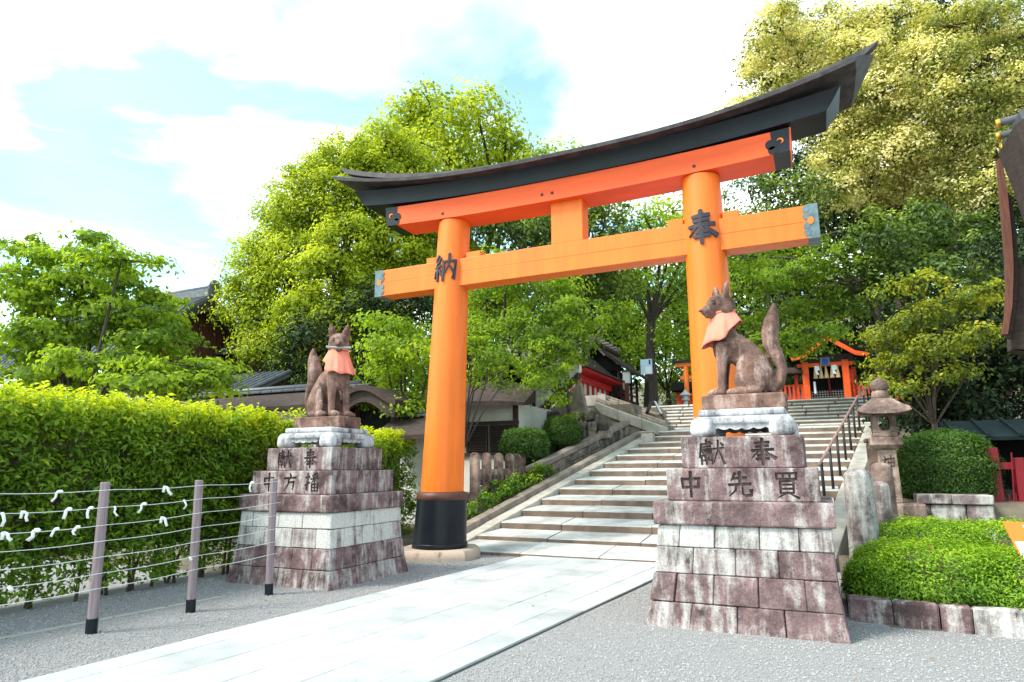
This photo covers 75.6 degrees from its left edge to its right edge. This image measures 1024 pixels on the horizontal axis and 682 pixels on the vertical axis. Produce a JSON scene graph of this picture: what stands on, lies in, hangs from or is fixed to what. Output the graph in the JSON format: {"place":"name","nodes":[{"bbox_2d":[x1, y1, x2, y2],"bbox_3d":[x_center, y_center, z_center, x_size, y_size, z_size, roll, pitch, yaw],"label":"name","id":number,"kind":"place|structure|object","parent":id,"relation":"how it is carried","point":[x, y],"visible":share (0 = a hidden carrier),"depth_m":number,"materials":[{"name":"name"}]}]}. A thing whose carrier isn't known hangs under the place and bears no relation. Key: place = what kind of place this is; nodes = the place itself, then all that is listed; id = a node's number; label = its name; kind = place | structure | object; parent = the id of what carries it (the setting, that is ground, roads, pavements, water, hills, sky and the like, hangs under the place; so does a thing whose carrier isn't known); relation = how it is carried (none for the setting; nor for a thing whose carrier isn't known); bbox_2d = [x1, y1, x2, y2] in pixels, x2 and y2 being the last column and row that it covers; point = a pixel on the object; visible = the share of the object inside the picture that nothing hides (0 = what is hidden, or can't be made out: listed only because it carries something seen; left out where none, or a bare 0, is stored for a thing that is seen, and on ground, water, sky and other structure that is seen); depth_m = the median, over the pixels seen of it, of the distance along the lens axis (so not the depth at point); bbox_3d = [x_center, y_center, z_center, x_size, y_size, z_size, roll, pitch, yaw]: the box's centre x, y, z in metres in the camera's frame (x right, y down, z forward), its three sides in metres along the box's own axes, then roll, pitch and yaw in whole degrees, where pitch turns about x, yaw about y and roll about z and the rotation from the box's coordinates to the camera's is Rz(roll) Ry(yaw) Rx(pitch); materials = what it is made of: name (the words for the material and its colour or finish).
{"place":"outdoors","nodes":[
{"label":"outdoors","id":0,"kind":"place"},
{"bbox_2d":[88,369,291,398],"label":"tiled roof","id":1,"kind":"structure","parent":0,"point":[269,378],"depth_m":22.38,"materials":[{"name":"grey tile"}]},
{"bbox_2d":[18,556,655,681],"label":"path","id":2,"kind":"structure","parent":0,"point":[441,628],"depth_m":6.44,"materials":[{"name":"grey stone"}]},
{"bbox_2d":[0,554,1023,681],"bbox_3d":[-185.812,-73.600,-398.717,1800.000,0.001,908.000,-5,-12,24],"label":"ground","id":3,"kind":"structure","parent":0,"point":[14,609],"depth_m":6.02,"materials":[{"name":"grey gravel"}]},
{"bbox_2d":[0,595,226,639],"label":"kerb strip","id":4,"kind":"object","parent":3,"relation":"on","point":[75,624],"visible":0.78,"depth_m":7.18,"materials":[{"name":"grey stone"}]},
{"bbox_2d":[0,478,281,634],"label":"wire fence","id":5,"kind":"object","parent":3,"relation":"on","point":[91,625],"visible":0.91,"depth_m":7.44,"materials":[{"name":"grey metal"}]},
{"bbox_2d":[0,512,5,526],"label":"paper fortune","id":6,"kind":"object","parent":5,"relation":"attached to","point":[3,518],"visible":1,"depth_m":5.97,"materials":[{"name":"white paper"}]},
{"bbox_2d":[0,531,12,541],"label":"paper fortune","id":7,"kind":"object","parent":5,"relation":"attached to","point":[8,537],"visible":1,"depth_m":5.97,"materials":[{"name":"white paper"}]},
{"bbox_2d":[7,585,13,591],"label":"paper fortune","id":8,"kind":"object","parent":5,"relation":"attached to","point":[10,588],"visible":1,"depth_m":5.96,"materials":[{"name":"white paper"}]},
{"bbox_2d":[19,510,28,521],"bbox_3d":[-4.520,1.621,6.115,0.033,0.105,0.078,-5,-12,24],"label":"paper fortune","id":9,"kind":"object","parent":5,"relation":"attached to","point":[26,513],"visible":1,"depth_m":6.12,"materials":[{"name":"white paper"}]},
{"bbox_2d":[26,528,40,541],"bbox_3d":[-4.471,1.813,6.174,0.039,0.122,0.115,-5,-12,24],"label":"paper fortune","id":10,"kind":"object","parent":5,"relation":"attached to","point":[31,537],"visible":1,"depth_m":6.16,"materials":[{"name":"white paper"}]},
{"bbox_2d":[50,527,59,536],"bbox_3d":[-4.389,1.832,6.330,0.024,0.088,0.094,-4,-11,17],"label":"paper fortune","id":11,"kind":"object","parent":5,"relation":"attached to","point":[54,530],"visible":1,"depth_m":6.33,"materials":[{"name":"white paper"}]},
{"bbox_2d":[51,490,63,501],"bbox_3d":[-4.396,1.497,6.382,0.029,0.115,0.107,-5,-12,24],"label":"paper fortune","id":12,"kind":"object","parent":5,"relation":"attached to","point":[56,494],"visible":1,"depth_m":6.37,"materials":[{"name":"white paper"}]},
{"bbox_2d":[62,507,72,518],"bbox_3d":[-4.345,1.681,6.448,0.025,0.114,0.102,-5,-12,24],"label":"paper fortune","id":13,"kind":"object","parent":5,"relation":"attached to","point":[66,511],"visible":1,"depth_m":6.43,"materials":[{"name":"white paper"}]},
{"bbox_2d":[72,525,80,534],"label":"paper fortune","id":14,"kind":"object","parent":5,"relation":"attached to","point":[75,529],"visible":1,"depth_m":6.50,"materials":[{"name":"white paper"}]},
{"bbox_2d":[86,506,93,518],"bbox_3d":[-4.241,1.720,6.630,0.036,0.118,0.092,0,-11,0],"label":"paper fortune","id":15,"kind":"object","parent":5,"relation":"attached to","point":[88,510],"visible":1,"depth_m":6.62,"materials":[{"name":"white paper"}]},
{"bbox_2d":[137,502,146,512],"bbox_3d":[-3.984,1.797,7.113,0.030,0.116,0.105,-5,-12,24],"label":"paper fortune","id":16,"kind":"object","parent":5,"relation":"attached to","point":[141,506],"visible":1,"depth_m":7.10,"materials":[{"name":"white paper"}]},
{"bbox_2d":[159,516,167,526],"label":"paper fortune","id":17,"kind":"object","parent":5,"relation":"attached to","point":[164,519],"visible":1,"depth_m":7.32,"materials":[{"name":"white paper"}]},
{"bbox_2d":[162,486,172,495],"bbox_3d":[-3.854,1.673,7.384,0.030,0.114,0.123,-10,-15,41],"label":"paper fortune","id":18,"kind":"object","parent":5,"relation":"attached to","point":[170,493],"visible":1,"depth_m":7.39,"materials":[{"name":"white paper"}]},
{"bbox_2d":[249,481,254,491],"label":"paper fortune","id":19,"kind":"object","parent":5,"relation":"attached to","point":[251,483],"visible":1,"depth_m":8.38,"materials":[{"name":"white paper"}]},
{"bbox_2d":[0,374,308,608],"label":"hedge","id":20,"kind":"object","parent":3,"relation":"on","point":[65,441],"visible":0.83,"depth_m":8.79,"materials":[{"name":"green plant"}]},
{"bbox_2d":[226,427,407,590],"bbox_3d":[-2.906,2.531,10.227,1.921,2.322,1.920,-5,-12,24],"label":"stone pedestal","id":21,"kind":"object","parent":3,"relation":"on","point":[338,513],"visible":0.96,"depth_m":9.60,"materials":[{"name":"grey stone"}]},
{"bbox_2d":[294,324,360,428],"bbox_3d":[-2.956,0.563,10.561,1.051,1.663,0.655,-5,-12,24],"label":"fox statue","id":22,"kind":"object","parent":21,"relation":"on","point":[323,406],"visible":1,"depth_m":10.39,"materials":[{"name":"brown stone"}]},
{"bbox_2d":[645,407,850,643],"bbox_3d":[2.615,1.960,7.447,1.915,2.322,1.922,-5,-12,24],"label":"stone pedestal","id":23,"kind":"object","parent":3,"relation":"on","point":[745,539],"visible":0.99,"depth_m":6.67,"materials":[{"name":"grey stone"}]},
{"bbox_2d":[698,281,787,410],"bbox_3d":[2.703,0.049,7.764,0.949,1.542,0.540,-5,-12,24],"label":"fox statue","id":24,"kind":"object","parent":23,"relation":"on","point":[759,382],"visible":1,"depth_m":7.57,"materials":[{"name":"brown stone"}]},
{"bbox_2d":[847,594,1023,638],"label":"planting kerb","id":25,"kind":"structure","parent":3,"relation":"on","point":[965,618],"depth_m":6.50,"materials":[{"name":"stone"}]},
{"bbox_2d":[0,0,1023,392],"label":"sky","id":26,"kind":"structure","parent":0,"point":[152,124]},
{"bbox_2d":[44,315,1023,633],"bbox_3d":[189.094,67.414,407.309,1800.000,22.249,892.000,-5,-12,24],"label":"hillside","id":27,"kind":"structure","parent":0,"point":[1008,509],"depth_m":11.15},
{"bbox_2d":[0,280,244,394],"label":"tiled house","id":28,"kind":"structure","parent":27,"relation":"on","point":[217,339],"depth_m":29.00,"materials":[{"name":"white paint"}]},
{"bbox_2d":[0,220,261,407],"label":"maple tree","id":29,"kind":"object","parent":27,"relation":"on","point":[32,298],"visible":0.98,"depth_m":15.50,"materials":[{"name":"green plant"}]},
{"bbox_2d":[122,380,376,447],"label":"roofed wall","id":30,"kind":"structure","parent":27,"relation":"on","point":[285,398],"depth_m":18.29,"materials":[{"name":"grey tile"}]},
{"bbox_2d":[215,332,290,386],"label":"tiled roof","id":31,"kind":"structure","parent":27,"relation":"on","point":[254,367],"depth_m":29.63,"materials":[{"name":"grey tile"}]},
{"bbox_2d":[248,266,433,389],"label":"evergreen tree","id":32,"kind":"object","parent":27,"relation":"on","point":[300,329],"visible":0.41,"depth_m":24.61,"materials":[{"name":"green plant"}]},
{"bbox_2d":[197,109,487,389],"bbox_3d":[-7.110,-1.352,28.292,11.777,17.011,8.641,-5,-12,24],"label":"camphor tree","id":33,"kind":"object","parent":27,"relation":"on","point":[319,225],"visible":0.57,"depth_m":27.11,"materials":[{"name":"green plant"}]},
{"bbox_2d":[299,425,419,534],"bbox_3d":[-3.389,3.110,14.340,1.368,2.596,3.747,-5,-12,24],"label":"hedge","id":34,"kind":"object","parent":27,"relation":"on","point":[392,456],"visible":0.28,"depth_m":15.21,"materials":[{"name":"green plant"}]},
{"bbox_2d":[340,385,425,449],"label":"cusped gate","id":35,"kind":"structure","parent":27,"relation":"on","point":[372,395],"depth_m":16.67,"materials":[{"name":"brown wood"}]},
{"bbox_2d":[360,410,390,434],"bbox_3d":[-3.521,3.328,16.955,1.000,3.100,0.080,-5,-12,24],"label":"door","id":36,"kind":"structure","parent":35,"relation":"in","point":[375,420],"depth_m":17.19,"materials":[{"name":"black"}]},
{"bbox_2d":[345,308,431,429],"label":"weeping tree","id":37,"kind":"object","parent":27,"relation":"on","point":[387,358],"visible":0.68,"depth_m":17.42,"materials":[{"name":"green plant"}]},
{"bbox_2d":[377,410,468,523],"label":"roofed wall","id":38,"kind":"structure","parent":27,"relation":"on","point":[413,427],"depth_m":16.25,"materials":[{"name":"white paint"}]},
{"bbox_2d":[336,73,561,327],"bbox_3d":[-2.798,-2.755,34.067,12.618,21.884,8.817,6,-12,-28],"label":"loose tree","id":39,"kind":"object","parent":27,"relation":"on","point":[426,113],"visible":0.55,"depth_m":33.94,"materials":[{"name":"green plant"}]},
{"bbox_2d":[424,352,550,491],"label":"plaster building","id":40,"kind":"structure","parent":27,"relation":"on","point":[503,412],"depth_m":19.93,"materials":[{"name":"white paint"}]},
{"bbox_2d":[466,425,487,452],"bbox_3d":[-1.059,2.973,20.024,0.730,0.800,0.075,-5,-12,24],"label":"window","id":41,"kind":"structure","parent":40,"relation":"in","point":[478,441],"depth_m":19.97,"materials":[{"name":"brown wood"}]},
{"bbox_2d":[489,424,511,451],"bbox_3d":[-0.337,2.906,19.700,0.740,0.800,0.075,-5,-12,24],"label":"window","id":42,"kind":"structure","parent":40,"relation":"in","point":[495,431],"depth_m":19.74,"materials":[{"name":"brown wood"}]},
{"bbox_2d":[469,452,525,518],"bbox_3d":[-0.243,3.710,16.860,0.379,1.669,2.870,-5,-12,24],"label":"stone fence","id":43,"kind":"object","parent":27,"relation":"on","point":[486,473],"visible":0.62,"depth_m":16.22,"materials":[{"name":"grey stone"}]},
{"bbox_2d":[467,471,538,519],"bbox_3d":[-0.694,3.777,15.309,0.927,1.467,3.956,-7,-13,33],"label":"shrub","id":44,"kind":"object","parent":27,"relation":"on","point":[502,489],"visible":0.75,"depth_m":15.74,"materials":[{"name":"green plant"}]},
{"bbox_2d":[465,330,545,446],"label":"maple","id":45,"kind":"object","parent":27,"relation":"on","point":[489,360],"visible":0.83,"depth_m":17.08,"materials":[{"name":"green plant"}]},
{"bbox_2d":[424,242,620,390],"bbox_3d":[-0.129,1.034,21.958,5.306,7.846,7.043,10,-15,-43],"label":"maple tree","id":46,"kind":"object","parent":27,"relation":"on","point":[503,293],"visible":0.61,"depth_m":21.44,"materials":[{"name":"green plant"}]},
{"bbox_2d":[497,426,552,472],"bbox_3d":[0.357,3.257,18.778,1.608,1.662,1.477,-5,-12,24],"label":"round shrub","id":47,"kind":"object","parent":27,"relation":"on","point":[530,443],"visible":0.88,"depth_m":18.41,"materials":[{"name":"green plant"}]},
{"bbox_2d":[527,460,556,487],"bbox_3d":[0.776,3.492,17.247,0.733,0.762,0.983,-5,-12,24],"label":"shrub","id":48,"kind":"object","parent":27,"relation":"on","point":[542,468],"visible":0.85,"depth_m":17.29,"materials":[{"name":"green plant"}]},
{"bbox_2d":[500,322,587,413],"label":"slope wall","id":49,"kind":"structure","parent":27,"relation":"on","point":[579,399],"depth_m":22.18,"materials":[{"name":"white paint"}]},
{"bbox_2d":[507,321,595,420],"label":"maple","id":50,"kind":"object","parent":27,"relation":"on","point":[548,380],"visible":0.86,"depth_m":19.75,"materials":[{"name":"green plant"}]},
{"bbox_2d":[467,431,640,532],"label":"stair kerb","id":51,"kind":"structure","parent":27,"relation":"on","point":[495,511],"depth_m":16.68,"materials":[{"name":"grey stone"}]},
{"bbox_2d":[541,414,582,451],"bbox_3d":[1.508,3.001,20.008,1.346,1.553,1.340,-5,-12,24],"label":"round shrub","id":52,"kind":"object","parent":27,"relation":"on","point":[563,432],"visible":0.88,"depth_m":19.65,"materials":[{"name":"green plant"}]},
{"bbox_2d":[470,200,661,334],"bbox_3d":[1.629,-2.076,28.826,10.837,10.718,7.917,2,-11,-13],"label":"evergreen tree","id":53,"kind":"object","parent":27,"relation":"on","point":[529,232],"visible":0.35,"depth_m":29.05,"materials":[{"name":"green plant"}]},
{"bbox_2d":[520,135,630,315],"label":"leafy tree","id":54,"kind":"object","parent":27,"relation":"on","point":[560,144],"visible":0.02,"depth_m":34.05,"materials":[{"name":"green plant"}]},
{"bbox_2d":[525,420,629,488],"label":"retaining wall","id":55,"kind":"structure","parent":27,"relation":"on","point":[564,459],"depth_m":19.71,"materials":[{"name":"grey stone"}]},
{"bbox_2d":[547,410,612,453],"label":"rubble wall","id":56,"kind":"structure","parent":27,"relation":"on","point":[588,427],"depth_m":21.16,"materials":[{"name":"stone"}]},
{"bbox_2d":[549,408,617,426],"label":"rubble wall","id":57,"kind":"structure","parent":27,"relation":"on","point":[597,420],"depth_m":24.15,"materials":[{"name":"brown stone"}]},
{"bbox_2d":[333,41,877,561],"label":"torii gate","id":58,"kind":"structure","parent":27,"relation":"on","point":[697,161],"depth_m":11.81,"materials":[{"name":"paint"}]},
{"bbox_2d":[246,155,1023,398],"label":"woods","id":59,"kind":"object","parent":27,"relation":"on","point":[864,323],"visible":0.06,"depth_m":43.68,"materials":[{"name":"green plant"}]},
{"bbox_2d":[589,291,691,405],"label":"light tree","id":60,"kind":"object","parent":27,"relation":"on","point":[669,343],"visible":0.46,"depth_m":38.42,"materials":[{"name":"green plant"}]},
{"bbox_2d":[640,431,654,441],"bbox_3d":[4.436,3.231,21.501,0.420,0.580,0.420,-5,-12,24],"label":"stone bollard","id":61,"kind":"object","parent":27,"relation":"on","point":[647,436],"visible":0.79,"depth_m":21.36,"materials":[{"name":"grey stone"}]},
{"bbox_2d":[640,358,655,405],"bbox_3d":[6.245,2.084,30.297,0.610,2.639,0.065,-5,-12,24],"label":"pale sign","id":62,"kind":"object","parent":27,"relation":"on","point":[647,366],"visible":0.91,"depth_m":30.41,"materials":[{"name":"white metal"}]},
{"bbox_2d":[649,364,658,405],"bbox_3d":[6.710,2.395,31.289,0.340,2.597,0.300,-5,-12,24],"label":"timber post","id":63,"kind":"object","parent":27,"relation":"on","point":[651,392],"visible":0.36,"depth_m":31.22,"materials":[{"name":"brown wood"}]},
{"bbox_2d":[593,192,754,406],"bbox_3d":[7.820,-2.158,35.151,8.669,12.979,6.042,6,-13,-31],"label":"forked tree","id":64,"kind":"object","parent":27,"relation":"on","point":[655,310],"visible":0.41,"depth_m":35.67,"materials":[{"name":"green plant"}]},
{"bbox_2d":[467,396,883,572],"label":"stone stairs","id":65,"kind":"structure","parent":27,"relation":"on","point":[601,509],"depth_m":15.42,"materials":[{"name":"grey stone"}]},
{"bbox_2d":[595,392,675,435],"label":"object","id":66,"kind":"structure","parent":65,"relation":"on","point":[652,421],"depth_m":23.75,"materials":[{"name":"grey stone"}]},
{"bbox_2d":[645,400,664,419],"bbox_3d":[5.187,2.530,24.194,0.756,0.727,0.480,-5,-12,24],"label":"sandwich board","id":67,"kind":"object","parent":66,"relation":"on","point":[650,406],"visible":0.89,"depth_m":24.13,"materials":[{"name":"black metal"}]},
{"bbox_2d":[817,372,870,495],"bbox_3d":[9.583,2.230,18.564,0.060,4.229,12.863,-7,-13,33],"label":"handrail","id":68,"kind":"object","parent":65,"relation":"on","point":[828,450],"visible":0.77,"depth_m":15.85,"materials":[{"name":"brown metal"}]},
{"bbox_2d":[672,359,691,404],"bbox_3d":[9.194,2.255,32.228,2.500,2.752,0.400,-5,-12,24],"label":"torii","id":69,"kind":"object","parent":27,"relation":"on","point":[685,364],"visible":0.29,"depth_m":32.55,"materials":[{"name":"paint"}]},
{"bbox_2d":[671,382,692,404],"bbox_3d":[9.145,3.023,33.841,1.779,1.853,0.900,-5,-12,24],"label":"red screen","id":70,"kind":"object","parent":27,"relation":"on","point":[678,388],"visible":0.16,"depth_m":33.98,"materials":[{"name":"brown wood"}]},
{"bbox_2d":[679,390,690,404],"bbox_3d":[8.262,2.903,31.421,0.554,1.187,0.554,10,-15,-42],"label":"garden lantern","id":71,"kind":"object","parent":27,"relation":"on","point":[685,394],"visible":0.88,"depth_m":31.35,"materials":[{"name":"grey stone"}]},
{"bbox_2d":[688,230,888,377],"bbox_3d":[10.941,-0.420,23.585,9.943,8.166,6.219,2,-11,-12],"label":"maple tree","id":72,"kind":"object","parent":27,"relation":"on","point":[776,283],"visible":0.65,"depth_m":23.14,"materials":[{"name":"green plant"}]},
{"bbox_2d":[774,367,803,399],"bbox_3d":[12.412,2.822,34.426,5.259,2.624,1.300,-5,-12,24],"label":"picket fence","id":73,"kind":"object","parent":27,"relation":"on","point":[795,372],"visible":0.07,"depth_m":33.42,"materials":[{"name":"orange wood"}]},
{"bbox_2d":[721,162,857,369],"bbox_3d":[11.881,-2.488,28.534,6.070,11.081,5.870,-8,-14,36],"label":"evergreen tree","id":74,"kind":"object","parent":27,"relation":"on","point":[781,183],"visible":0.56,"depth_m":28.84,"materials":[{"name":"green plant"}]},
{"bbox_2d":[790,335,868,398],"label":"shrine gate","id":75,"kind":"structure","parent":27,"relation":"on","point":[825,381],"depth_m":32.82,"materials":[{"name":"orange paint"}]},
{"bbox_2d":[809,366,843,398],"bbox_3d":[15.758,2.526,33.044,1.482,2.439,0.180,-5,-12,24],"label":"door","id":76,"kind":"structure","parent":75,"relation":"in","point":[822,388],"depth_m":33.08,"materials":[{"name":"grey wood"}]},
{"bbox_2d":[711,0,985,403],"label":"chinquapin tree","id":77,"kind":"object","parent":27,"relation":"on","point":[888,132],"visible":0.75,"depth_m":30.14,"materials":[{"name":"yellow plant"}]},
{"bbox_2d":[713,0,1023,371],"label":"evergreen tree","id":78,"kind":"object","parent":27,"relation":"on","point":[797,156],"visible":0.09,"depth_m":38.42,"materials":[{"name":"green plant"}]},
{"bbox_2d":[863,439,877,471],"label":"stone pillar","id":79,"kind":"structure","parent":27,"relation":"on","point":[871,456],"depth_m":11.01,"materials":[{"name":"stone"}]},
{"bbox_2d":[849,367,902,399],"bbox_3d":[17.760,2.457,31.916,2.430,2.324,0.250,-5,-12,24],"label":"picket fence","id":80,"kind":"object","parent":27,"relation":"on","point":[853,392],"visible":0.12,"depth_m":32.28,"materials":[{"name":"orange wood"}]},
{"bbox_2d":[855,378,927,521],"bbox_3d":[5.897,1.706,10.361,0.792,2.275,0.744,-5,-12,24],"label":"stone lantern","id":81,"kind":"object","parent":27,"relation":"on","point":[880,403],"visible":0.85,"depth_m":10.24,"materials":[{"name":"grey stone"}]},
{"bbox_2d":[786,194,1023,429],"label":"evergreen tree","id":82,"kind":"object","parent":27,"relation":"on","point":[926,231],"visible":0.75,"depth_m":22.36,"materials":[{"name":"green plant"}]},
{"bbox_2d":[838,555,999,614],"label":"planting soil","id":83,"kind":"structure","parent":27,"relation":"on","point":[842,559],"depth_m":9.47,"materials":[{"name":"brown soil"}]},
{"bbox_2d":[843,468,879,560],"bbox_3d":[4.459,2.436,8.375,0.454,1.612,0.454,-5,-12,24],"label":"granite post","id":84,"kind":"object","parent":83,"relation":"on","point":[861,514],"visible":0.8,"depth_m":8.31,"materials":[{"name":"grey stone"}]},
{"bbox_2d":[869,462,898,521],"bbox_3d":[5.378,2.504,9.501,0.392,1.490,0.392,-5,-12,24],"label":"granite post","id":85,"kind":"object","parent":83,"relation":"on","point":[881,471],"visible":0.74,"depth_m":9.48,"materials":[{"name":"stone"}]},
{"bbox_2d":[873,481,895,538],"bbox_3d":[4.954,2.526,8.799,0.324,1.288,0.324,-5,-12,24],"label":"granite post","id":86,"kind":"object","parent":83,"relation":"on","point":[883,500],"visible":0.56,"depth_m":8.76,"materials":[{"name":"grey stone"}]},
{"bbox_2d":[839,513,1023,609],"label":"azalea bush","id":87,"kind":"object","parent":83,"relation":"on","point":[935,562],"visible":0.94,"depth_m":6.95,"materials":[{"name":"green plant"}]},
{"bbox_2d":[1002,522,1023,558],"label":"notice sign","id":88,"kind":"object","parent":83,"relation":"on","point":[1015,531],"visible":0.8,"depth_m":6.94,"materials":[{"name":"orange metal"}]},
{"bbox_2d":[848,265,1004,430],"bbox_3d":[10.517,1.039,16.215,3.768,5.529,3.282,-5,-12,24],"label":"yellow tree","id":89,"kind":"object","parent":27,"relation":"on","point":[965,340],"visible":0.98,"depth_m":16.32,"materials":[{"name":"green plant"}]},
{"bbox_2d":[850,203,1023,437],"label":"shade tree","id":90,"kind":"object","parent":27,"relation":"on","point":[966,404],"visible":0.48,"depth_m":18.00,"materials":[{"name":"green plant"}]},
{"bbox_2d":[896,426,1008,499],"bbox_3d":[7.089,2.074,10.782,1.680,1.374,1.429,-5,-12,24],"label":"clipped shrub","id":91,"kind":"object","parent":27,"relation":"on","point":[950,461],"visible":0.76,"depth_m":10.39,"materials":[{"name":"green plant"}]},
{"bbox_2d":[913,493,998,540],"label":"terrace wall","id":92,"kind":"structure","parent":27,"relation":"on","point":[960,506],"depth_m":9.83,"materials":[{"name":"stone"}]},
{"bbox_2d":[898,0,1023,405],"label":"chinquapin tree","id":93,"kind":"object","parent":27,"relation":"on","point":[969,88],"visible":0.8,"depth_m":28.70,"materials":[{"name":"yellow plant"}]},
{"bbox_2d":[939,417,1023,488],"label":"copper canopy","id":94,"kind":"object","parent":27,"relation":"on","point":[1006,436],"visible":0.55,"depth_m":11.20,"materials":[{"name":"green metal"}]},
{"bbox_2d":[982,447,1023,501],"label":"red fence","id":95,"kind":"object","parent":27,"relation":"on","point":[1015,466],"visible":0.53,"depth_m":10.17,"materials":[{"name":"paint"}]},
{"bbox_2d":[995,110,1023,355],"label":"shrine roof","id":96,"kind":"structure","parent":27,"relation":"on","point":[1010,160],"depth_m":9.32,"materials":[{"name":"brown wood"}]},
{"bbox_2d":[552,395,640,406],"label":"terrace","id":97,"kind":"structure","parent":0,"point":[590,400],"depth_m":25.54,"materials":[{"name":"stone"}]},
{"bbox_2d":[563,349,624,395],"bbox_3d":[2.470,1.429,29.526,3.700,2.821,6.232,-5,-12,24],"label":"red shrine","id":98,"kind":"object","parent":97,"relation":"on","point":[597,373],"visible":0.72,"depth_m":29.27,"materials":[{"name":"wood"}]},
{"bbox_2d":[582,325,648,405],"bbox_3d":[4.887,1.621,33.940,3.500,4.073,4.703,-5,-12,24],"label":"brown shrine","id":99,"kind":"object","parent":97,"relation":"on","point":[607,358],"visible":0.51,"depth_m":32.36,"materials":[{"name":"brown wood"}]},
{"bbox_2d":[621,370,630,402],"bbox_3d":[5.455,2.498,31.285,0.400,2.210,0.320,-5,-12,24],"label":"notice post","id":100,"kind":"object","parent":97,"relation":"on","point":[626,376],"visible":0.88,"depth_m":31.29,"materials":[{"name":"white paint"}]}
]}

